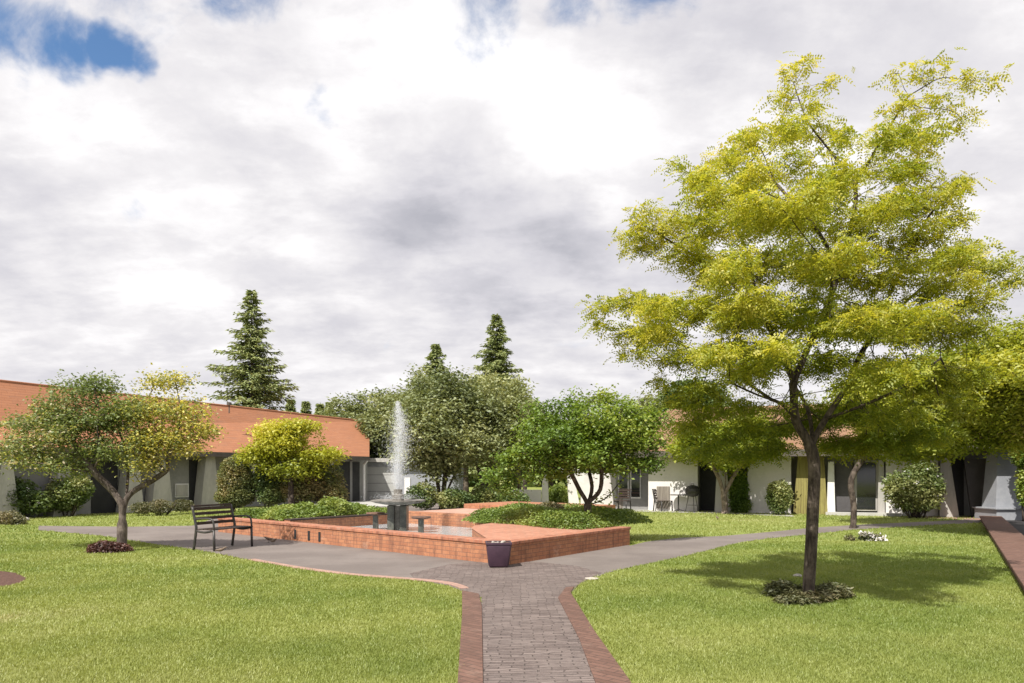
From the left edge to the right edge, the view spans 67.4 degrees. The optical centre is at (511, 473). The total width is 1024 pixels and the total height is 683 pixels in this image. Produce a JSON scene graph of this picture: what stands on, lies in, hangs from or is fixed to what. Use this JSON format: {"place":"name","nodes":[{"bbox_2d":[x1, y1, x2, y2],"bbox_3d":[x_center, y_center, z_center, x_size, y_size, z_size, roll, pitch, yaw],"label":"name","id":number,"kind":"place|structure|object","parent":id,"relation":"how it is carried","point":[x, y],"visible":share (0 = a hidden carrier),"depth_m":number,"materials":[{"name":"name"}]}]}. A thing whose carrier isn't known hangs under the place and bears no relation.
{"place":"outdoors","nodes":[
{"label":"outdoors","id":0,"kind":"place"},
{"bbox_2d":[314,500,399,505],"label":"driveway","id":1,"kind":"structure","parent":0,"point":[369,502],"depth_m":40.49,"materials":[{"name":"concrete"}]},
{"bbox_2d":[410,562,600,682],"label":"path","id":2,"kind":"structure","parent":0,"point":[529,634],"depth_m":8.31,"materials":[{"name":"grey brick"}]},
{"bbox_2d":[485,540,511,567],"bbox_3d":[-0.232,1.371,13.111,0.438,0.442,0.438,0,0,-4],"label":"plant pot","id":3,"kind":"object","parent":2,"relation":"on","point":[498,554],"visible":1,"depth_m":12.92,"materials":[{"name":"purple plastic"}]},
{"bbox_2d":[38,503,980,582],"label":"plaza","id":4,"kind":"structure","parent":0,"point":[341,558],"depth_m":16.09,"materials":[{"name":"concrete"}]},
{"bbox_2d":[191,503,252,550],"bbox_3d":[-6.156,1.129,16.349,0.630,0.934,1.194,0,0,21],"label":"garden bench","id":5,"kind":"object","parent":4,"relation":"on","point":[234,527],"visible":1,"depth_m":16.35,"materials":[{"name":"black metal"}]},
{"bbox_2d":[213,456,256,511],"bbox_3d":[-10.475,0.368,28.985,1.661,2.478,1.505,0,0,0],"label":"clipped hedge","id":6,"kind":"object","parent":4,"relation":"on","point":[235,492],"visible":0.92,"depth_m":28.64,"materials":[{"name":"green plant"}]},
{"bbox_2d":[249,466,285,507],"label":"flowering shrub","id":7,"kind":"object","parent":4,"relation":"on","point":[268,494],"visible":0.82,"depth_m":28.80,"materials":[{"name":"green plant"}]},
{"bbox_2d":[231,413,350,504],"bbox_3d":[-8.245,-0.322,28.599,4.511,3.844,2.902,0,0,0],"label":"yellow tree","id":8,"kind":"object","parent":4,"relation":"on","point":[279,444],"visible":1,"depth_m":28.10,"materials":[{"name":"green plant"}]},
{"bbox_2d":[279,461,349,503],"bbox_3d":[-7.476,0.490,29.385,2.713,2.258,2.282,0,0,0],"label":"shrub","id":9,"kind":"object","parent":4,"relation":"on","point":[319,489],"visible":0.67,"depth_m":28.87,"materials":[{"name":"green plant"}]},
{"bbox_2d":[218,511,630,564],"bbox_3d":[-2.691,1.350,19.047,11.708,0.500,4.688,0,0,44],"label":"brick planter","id":10,"kind":"object","parent":4,"relation":"on","point":[531,543],"visible":0.77,"depth_m":16.08,"materials":[{"name":"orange brick"}]},
{"bbox_2d":[234,502,386,520],"bbox_3d":[-5.544,1.011,21.807,2.899,0.515,4.557,0,0,36],"label":"ground cover","id":11,"kind":"object","parent":10,"relation":"on","point":[281,512],"visible":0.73,"depth_m":20.59,"materials":[{"name":"green plant"}]},
{"bbox_2d":[292,496,350,516],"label":"leafy shrub","id":12,"kind":"object","parent":10,"relation":"on","point":[329,500],"visible":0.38,"depth_m":20.84,"materials":[{"name":"green plant"}]},
{"bbox_2d":[366,512,384,528],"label":"stone plinth","id":13,"kind":"structure","parent":10,"relation":"on","point":[375,520],"depth_m":19.54,"materials":[{"name":"grey stone"}]},
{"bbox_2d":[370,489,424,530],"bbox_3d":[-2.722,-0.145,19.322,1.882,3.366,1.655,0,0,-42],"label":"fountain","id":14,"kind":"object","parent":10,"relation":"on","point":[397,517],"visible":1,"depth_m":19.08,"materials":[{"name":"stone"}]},
{"bbox_2d":[351,523,471,536],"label":"water","id":15,"kind":"structure","parent":10,"relation":"in","point":[451,530],"depth_m":19.56,"materials":[{"name":"white liquid"}]},
{"bbox_2d":[411,516,430,532],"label":"stone plinth","id":16,"kind":"structure","parent":10,"relation":"on","point":[420,524],"depth_m":18.54,"materials":[{"name":"grey stone"}]},
{"bbox_2d":[532,501,564,515],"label":"round shrub","id":17,"kind":"object","parent":10,"relation":"on","point":[551,504],"visible":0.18,"depth_m":19.10,"materials":[{"name":"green plant"}]},
{"bbox_2d":[461,502,652,529],"bbox_3d":[0.906,1.001,19.058,4.798,0.517,3.520,0,0,44],"label":"ground cover","id":18,"kind":"object","parent":10,"relation":"on","point":[521,513],"visible":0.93,"depth_m":18.12,"materials":[{"name":"green plant"}]},
{"bbox_2d":[546,511,579,527],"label":"round shrub","id":19,"kind":"object","parent":10,"relation":"on","point":[556,517],"visible":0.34,"depth_m":17.04,"materials":[{"name":"green plant"}]},
{"bbox_2d":[478,383,679,523],"bbox_3d":[1.531,-0.407,17.558,4.666,3.241,2.914,0,0,0],"label":"multi stem tree","id":20,"kind":"object","parent":10,"relation":"on","point":[577,442],"visible":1,"depth_m":17.18,"materials":[{"name":"green plant"}]},
{"bbox_2d":[376,359,512,509],"bbox_3d":[-3.126,-1.575,31.842,4.995,6.390,5.280,0,0,40],"label":"olive tree","id":21,"kind":"object","parent":4,"relation":"on","point":[436,434],"visible":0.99,"depth_m":31.19,"materials":[{"name":"green plant"}]},
{"bbox_2d":[403,481,531,509],"bbox_3d":[-1.782,0.973,31.494,5.340,1.314,2.016,0,0,-22],"label":"shrub","id":22,"kind":"object","parent":4,"relation":"on","point":[451,498],"visible":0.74,"depth_m":30.87,"materials":[{"name":"green plant"}]},
{"bbox_2d":[424,501,614,520],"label":"paved terrace","id":23,"kind":"structure","parent":4,"relation":"on","point":[469,508],"depth_m":26.62,"materials":[{"name":"brick"}]},
{"bbox_2d":[0,481,1023,682],"bbox_3d":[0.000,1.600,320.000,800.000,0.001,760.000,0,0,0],"label":"lawn","id":24,"kind":"structure","parent":0,"point":[646,527],"depth_m":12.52,"materials":[{"name":"green plant"}]},
{"bbox_2d":[0,571,24,585],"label":"mulch patch","id":25,"kind":"object","parent":24,"relation":"on","point":[7,578],"visible":1,"depth_m":11.63,"materials":[{"name":"brown soil"}]},
{"bbox_2d":[0,510,27,524],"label":"shrub","id":26,"kind":"object","parent":24,"relation":"on","point":[10,517],"visible":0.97,"depth_m":23.88,"materials":[{"name":"green plant"}]},
{"bbox_2d":[3,476,54,515],"bbox_3d":[-18.242,0.687,27.493,3.676,1.865,1.812,0,0,0],"label":"flowering shrub","id":27,"kind":"object","parent":24,"relation":"on","point":[31,500],"visible":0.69,"depth_m":27.28,"materials":[{"name":"green plant"}]},
{"bbox_2d":[41,475,95,516],"bbox_3d":[-16.484,0.816,28.512,1.757,1.595,1.662,0,0,39],"label":"shrub","id":28,"kind":"object","parent":24,"relation":"on","point":[74,494],"visible":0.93,"depth_m":28.20,"materials":[{"name":"green plant"}]},
{"bbox_2d":[85,539,133,552],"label":"shrub","id":29,"kind":"object","parent":24,"relation":"on","point":[103,546],"visible":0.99,"depth_m":15.43,"materials":[{"name":"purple plant"}]},
{"bbox_2d":[0,362,228,542],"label":"garden tree","id":30,"kind":"object","parent":24,"relation":"on","point":[63,424],"visible":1,"depth_m":15.59,"materials":[{"name":"green plant"}]},
{"bbox_2d":[128,499,193,514],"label":"shrub","id":31,"kind":"object","parent":24,"relation":"on","point":[150,507],"visible":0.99,"depth_m":28.95,"materials":[{"name":"green plant"}]},
{"bbox_2d":[0,379,369,516],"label":"house","id":32,"kind":"structure","parent":24,"relation":"on","point":[191,479],"depth_m":34.06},
{"bbox_2d":[91,461,117,513],"bbox_3d":[-16.230,0.540,30.585,0.050,2.080,1.108,0,0,28],"label":"door","id":33,"kind":"structure","parent":32,"relation":"in","point":[102,501],"depth_m":30.60,"materials":[{"name":"paint"}]},
{"bbox_2d":[175,483,188,496],"bbox_3d":[-14.497,0.750,33.725,0.085,0.600,0.691,0,0,28],"label":"window","id":34,"kind":"structure","parent":32,"relation":"in","point":[181,490],"depth_m":33.70,"materials":[{"name":"white paint"}]},
{"bbox_2d":[189,460,197,508],"bbox_3d":[-14.086,0.490,34.540,0.050,2.180,1.034,0,0,28],"label":"door","id":35,"kind":"structure","parent":32,"relation":"in","point":[193,464],"depth_m":34.22,"materials":[{"name":"paint"}]},
{"bbox_2d":[335,462,359,500],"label":"door","id":36,"kind":"structure","parent":32,"relation":"in","point":[345,467],"depth_m":43.72,"materials":[{"name":"paint"}]},
{"bbox_2d":[199,289,299,411],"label":"conifer","id":37,"kind":"object","parent":24,"relation":"on","point":[258,387],"visible":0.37,"depth_m":45.62,"materials":[{"name":"green plant"}]},
{"bbox_2d":[285,399,296,412],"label":"conifer","id":38,"kind":"object","parent":24,"relation":"on","point":[291,408],"visible":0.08,"depth_m":73.76,"materials":[{"name":"green plant"}]},
{"bbox_2d":[300,401,312,413],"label":"conifer","id":39,"kind":"object","parent":24,"relation":"on","point":[305,406],"visible":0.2,"depth_m":73.77,"materials":[{"name":"green plant"}]},
{"bbox_2d":[314,403,324,414],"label":"conifer","id":40,"kind":"object","parent":24,"relation":"on","point":[317,405],"visible":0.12,"depth_m":73.77,"materials":[{"name":"green plant"}]},
{"bbox_2d":[323,402,333,414],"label":"conifer","id":41,"kind":"object","parent":24,"relation":"on","point":[326,405],"visible":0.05,"depth_m":73.78,"materials":[{"name":"green plant"}]},
{"bbox_2d":[313,393,359,418],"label":"background tree","id":42,"kind":"object","parent":24,"relation":"on","point":[337,412],"visible":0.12,"depth_m":61.80,"materials":[{"name":"green plant"}]},
{"bbox_2d":[340,388,373,417],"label":"background tree","id":43,"kind":"object","parent":24,"relation":"on","point":[357,407],"visible":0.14,"depth_m":63.65,"materials":[{"name":"green plant"}]},
{"bbox_2d":[249,559,468,588],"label":"kerb","id":44,"kind":"structure","parent":24,"relation":"on","point":[460,586],"depth_m":11.88,"materials":[{"name":"brick"}]},
{"bbox_2d":[363,384,389,414],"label":"background tree","id":45,"kind":"object","parent":24,"relation":"on","point":[380,392],"visible":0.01,"depth_m":65.89,"materials":[{"name":"green plant"}]},
{"bbox_2d":[354,388,409,457],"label":"olive tree","id":46,"kind":"object","parent":24,"relation":"on","point":[374,428],"visible":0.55,"depth_m":47.02,"materials":[{"name":"green plant"}]},
{"bbox_2d":[385,363,433,408],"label":"olive tree","id":47,"kind":"object","parent":24,"relation":"on","point":[416,374],"visible":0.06,"depth_m":55.72,"materials":[{"name":"green plant"}]},
{"bbox_2d":[367,458,462,499],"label":"garage block","id":48,"kind":"structure","parent":24,"relation":"on","point":[384,479],"depth_m":45.94,"materials":[{"name":"white paint"}]},
{"bbox_2d":[367,467,398,499],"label":"door","id":49,"kind":"structure","parent":48,"relation":"in","point":[382,482],"depth_m":45.94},
{"bbox_2d":[404,478,409,493],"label":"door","id":50,"kind":"structure","parent":48,"relation":"in","point":[406,480],"depth_m":45.95,"materials":[{"name":"white paint"}]},
{"bbox_2d":[412,344,478,482],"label":"conifer","id":51,"kind":"object","parent":24,"relation":"on","point":[435,355],"visible":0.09,"depth_m":59.71,"materials":[{"name":"green plant"}]},
{"bbox_2d":[297,412,614,486],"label":"distant wood","id":52,"kind":"object","parent":24,"relation":"on","point":[476,483],"visible":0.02,"depth_m":90.48,"materials":[{"name":"green plant"}]},
{"bbox_2d":[435,367,501,491],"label":"olive tree","id":53,"kind":"object","parent":24,"relation":"on","point":[466,484],"visible":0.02,"depth_m":43.85,"materials":[{"name":"green plant"}]},
{"bbox_2d":[458,590,482,682],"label":"path edging","id":54,"kind":"object","parent":24,"relation":"on","point":[470,668],"visible":0.98,"depth_m":7.21,"materials":[{"name":"brick"}]},
{"bbox_2d":[451,369,541,494],"bbox_3d":[-0.901,-1.494,33.958,5.183,6.226,4.671,0,0,44],"label":"olive tree","id":55,"kind":"object","parent":24,"relation":"on","point":[502,410],"visible":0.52,"depth_m":32.95,"materials":[{"name":"green plant"}]},
{"bbox_2d":[468,313,535,492],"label":"conifer","id":56,"kind":"object","parent":24,"relation":"on","point":[495,358],"visible":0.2,"depth_m":57.53,"materials":[{"name":"green plant"}]},
{"bbox_2d":[478,374,541,489],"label":"olive tree","id":57,"kind":"object","parent":24,"relation":"on","point":[505,388],"depth_m":41.70,"materials":[{"name":"green plant"}]},
{"bbox_2d":[522,394,540,489],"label":"background tree","id":58,"kind":"object","parent":24,"relation":"on","point":[524,487],"depth_m":65.84,"materials":[{"name":"green plant"}]},
{"bbox_2d":[511,409,568,497],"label":"background tree","id":59,"kind":"object","parent":24,"relation":"on","point":[550,483],"visible":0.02,"depth_m":45.83,"materials":[{"name":"green plant"}]},
{"bbox_2d":[548,483,567,502],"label":"round shrub","id":60,"kind":"object","parent":24,"relation":"on","point":[557,492],"visible":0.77,"depth_m":37.74,"materials":[{"name":"green plant"}]},
{"bbox_2d":[519,468,615,507],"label":"garden wall","id":61,"kind":"structure","parent":24,"relation":"on","point":[582,480],"depth_m":35.00,"materials":[{"name":"white paint"}]},
{"bbox_2d":[572,384,614,472],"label":"background tree","id":62,"kind":"object","parent":24,"relation":"on","point":[591,412],"visible":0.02,"depth_m":60.12,"materials":[{"name":"green plant"}]},
{"bbox_2d":[558,586,630,682],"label":"path edging","id":63,"kind":"object","parent":24,"relation":"on","point":[604,666],"visible":0.82,"depth_m":6.96,"materials":[{"name":"brick"}]},
{"bbox_2d":[624,387,660,424],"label":"background tree","id":64,"kind":"object","parent":24,"relation":"on","point":[646,400],"visible":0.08,"depth_m":59.24,"materials":[{"name":"green plant"}]},
{"bbox_2d":[651,373,739,414],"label":"background tree","id":65,"kind":"object","parent":24,"relation":"on","point":[669,393],"visible":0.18,"depth_m":50.31,"materials":[{"name":"green plant"}]},
{"bbox_2d":[574,47,1023,592],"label":"honey locust","id":66,"kind":"object","parent":24,"relation":"on","point":[765,215],"visible":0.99,"depth_m":9.41,"materials":[{"name":"green plant"}]},
{"bbox_2d":[760,578,855,605],"bbox_3d":[3.796,1.511,9.731,1.278,0.310,1.069,0,0,0],"label":"fern bed","id":67,"kind":"object","parent":24,"relation":"on","point":[781,591],"visible":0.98,"depth_m":9.71,"materials":[{"name":"green plant"}]},
{"bbox_2d":[602,404,1023,516],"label":"courtyard house","id":68,"kind":"structure","parent":24,"relation":"on","point":[964,479],"depth_m":30.10,"materials":[{"name":"white paint"}]},
{"bbox_2d":[618,466,628,496],"bbox_3d":[4.925,0.350,33.937,0.464,1.500,0.085,0,0,24],"label":"window","id":69,"kind":"structure","parent":68,"relation":"in","point":[625,483],"depth_m":33.87,"materials":[{"name":"glass"}]},
{"bbox_2d":[630,464,640,497],"bbox_3d":[5.427,0.350,33.716,0.458,1.500,0.085,0,0,24],"label":"window","id":70,"kind":"structure","parent":68,"relation":"in","point":[635,484],"depth_m":33.68,"materials":[{"name":"glass"}]},
{"bbox_2d":[657,486,669,508],"bbox_3d":[6.366,1.015,32.340,0.541,0.930,0.060,0,0,24],"label":"patio chair","id":71,"kind":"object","parent":68,"relation":"in","point":[663,492],"depth_m":32.30,"materials":[{"name":"grey wood"}]},
{"bbox_2d":[700,461,715,510],"bbox_3d":[8.289,0.490,32.439,0.663,2.180,0.060,0,0,24],"label":"door","id":72,"kind":"structure","parent":68,"relation":"in","point":[707,476],"depth_m":32.43,"materials":[{"name":"paint"}]},
{"bbox_2d":[835,462,851,510],"bbox_3d":[12.957,0.515,30.017,0.596,1.930,0.080,0,0,24],"label":"door","id":73,"kind":"structure","parent":68,"relation":"in","point":[842,472],"depth_m":30.00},
{"bbox_2d":[854,460,877,510],"bbox_3d":[13.712,0.475,29.735,0.832,1.950,0.130,0,0,24],"label":"window","id":74,"kind":"structure","parent":68,"relation":"in","point":[866,479],"depth_m":29.65,"materials":[{"name":"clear glass"}]},
{"bbox_2d":[951,457,963,515],"bbox_3d":[16.623,0.490,28.669,0.415,2.180,0.060,0,0,24],"label":"door","id":75,"kind":"structure","parent":68,"relation":"in","point":[957,468],"depth_m":28.62,"materials":[{"name":"paint"}]},
{"bbox_2d":[843,533,856,540],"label":"shrub","id":76,"kind":"object","parent":24,"relation":"on","point":[850,537],"visible":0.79,"depth_m":18.16,"materials":[{"name":"green plant"}]},
{"bbox_2d":[857,530,887,541],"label":"flowering shrub","id":77,"kind":"object","parent":24,"relation":"on","point":[866,536],"visible":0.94,"depth_m":18.09,"materials":[{"name":"white plant"}]},
{"bbox_2d":[880,461,947,517],"bbox_3d":[14.400,0.572,27.518,2.400,2.097,1.798,0,0,0],"label":"shrub","id":78,"kind":"object","parent":24,"relation":"on","point":[918,489],"visible":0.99,"depth_m":27.20,"materials":[{"name":"green plant"}]},
{"bbox_2d":[813,349,1022,528],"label":"golden tree","id":79,"kind":"object","parent":24,"relation":"on","point":[917,459],"visible":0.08,"depth_m":22.24,"materials":[{"name":"green plant"}]},
{"bbox_2d":[979,516,1023,590],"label":"brick wall","id":80,"kind":"structure","parent":24,"relation":"on","point":[1007,537],"depth_m":16.34,"materials":[{"name":"red brick"}]},
{"bbox_2d":[0,0,1023,419],"label":"sky","id":81,"kind":"structure","parent":0,"point":[389,179],"materials":[{"name":"white"}]},
{"bbox_2d":[628,509,793,515],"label":"patio","id":82,"kind":"structure","parent":0,"point":[716,512],"depth_m":31.14,"materials":[{"name":"concrete"}]},
{"bbox_2d":[617,490,622,507],"bbox_3d":[5.122,1.131,34.035,0.950,0.838,0.070,0,0,0],"label":"wooden fence","id":83,"kind":"object","parent":82,"relation":"on","point":[619,501],"visible":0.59,"depth_m":34.00,"materials":[{"name":"grey wood"}]},
{"bbox_2d":[613,489,631,508],"bbox_3d":[4.685,1.125,32.578,0.614,0.934,0.630,0,0,30],"label":"patio chair","id":84,"kind":"object","parent":82,"relation":"on","point":[628,501],"visible":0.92,"depth_m":32.71,"materials":[{"name":"brown wood"}]},
{"bbox_2d":[652,489,672,510],"bbox_3d":[6.326,1.125,32.304,0.614,0.934,0.630,0,0,-30],"label":"patio chair","id":85,"kind":"object","parent":82,"relation":"on","point":[654,492],"visible":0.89,"depth_m":32.32,"materials":[{"name":"black metal"}]},
{"bbox_2d":[670,494,685,511],"bbox_3d":[6.876,1.226,31.735,0.680,0.716,0.680,0,0,0],"label":"patio table","id":86,"kind":"object","parent":82,"relation":"on","point":[678,495],"visible":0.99,"depth_m":31.67,"materials":[{"name":"black metal"}]},
{"bbox_2d":[685,485,699,511],"bbox_3d":[7.397,1.004,31.469,0.600,1.173,0.613,0,0,0],"label":"barbecue grill","id":87,"kind":"object","parent":82,"relation":"on","point":[693,491],"visible":1,"depth_m":31.27,"materials":[{"name":"black metal"}]},
{"bbox_2d":[662,411,786,513],"bbox_3d":[8.278,-0.524,30.287,4.770,4.261,5.418,0,0,0],"label":"patio tree","id":88,"kind":"object","parent":82,"relation":"on","point":[676,446],"visible":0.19,"depth_m":30.27,"materials":[{"name":"green plant"}]},
{"bbox_2d":[727,468,752,512],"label":"tall shrub","id":89,"kind":"object","parent":82,"relation":"on","point":[738,500],"visible":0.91,"depth_m":30.79,"materials":[{"name":"green plant"}]},
{"bbox_2d":[764,478,794,514],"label":"round shrub","id":90,"kind":"object","parent":82,"relation":"on","point":[779,496],"visible":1,"depth_m":29.21,"materials":[{"name":"green plant"}]},
{"bbox_2d":[922,516,980,519],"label":"brick walk","id":91,"kind":"structure","parent":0,"point":[955,517],"depth_m":27.67,"materials":[{"name":"brown brick"}]},
{"bbox_2d":[1006,520,1023,534],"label":"yard","id":92,"kind":"structure","parent":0,"point":[1018,525],"depth_m":23.93,"materials":[{"name":"concrete"}]},
{"bbox_2d":[913,310,1023,464],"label":"golden tree","id":93,"kind":"object","parent":92,"relation":"on","point":[1004,410],"visible":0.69,"depth_m":17.97,"materials":[{"name":"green plant"}]},
{"bbox_2d":[969,446,1023,519],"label":"buttress","id":94,"kind":"structure","parent":92,"relation":"on","point":[999,497],"depth_m":26.46,"materials":[{"name":"white paint"}]},
{"bbox_2d":[1008,448,1023,520],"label":"climbing plant","id":95,"kind":"object","parent":92,"relation":"on","point":[1019,473],"visible":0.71,"depth_m":25.50,"materials":[{"name":"green plant"}]}
]}

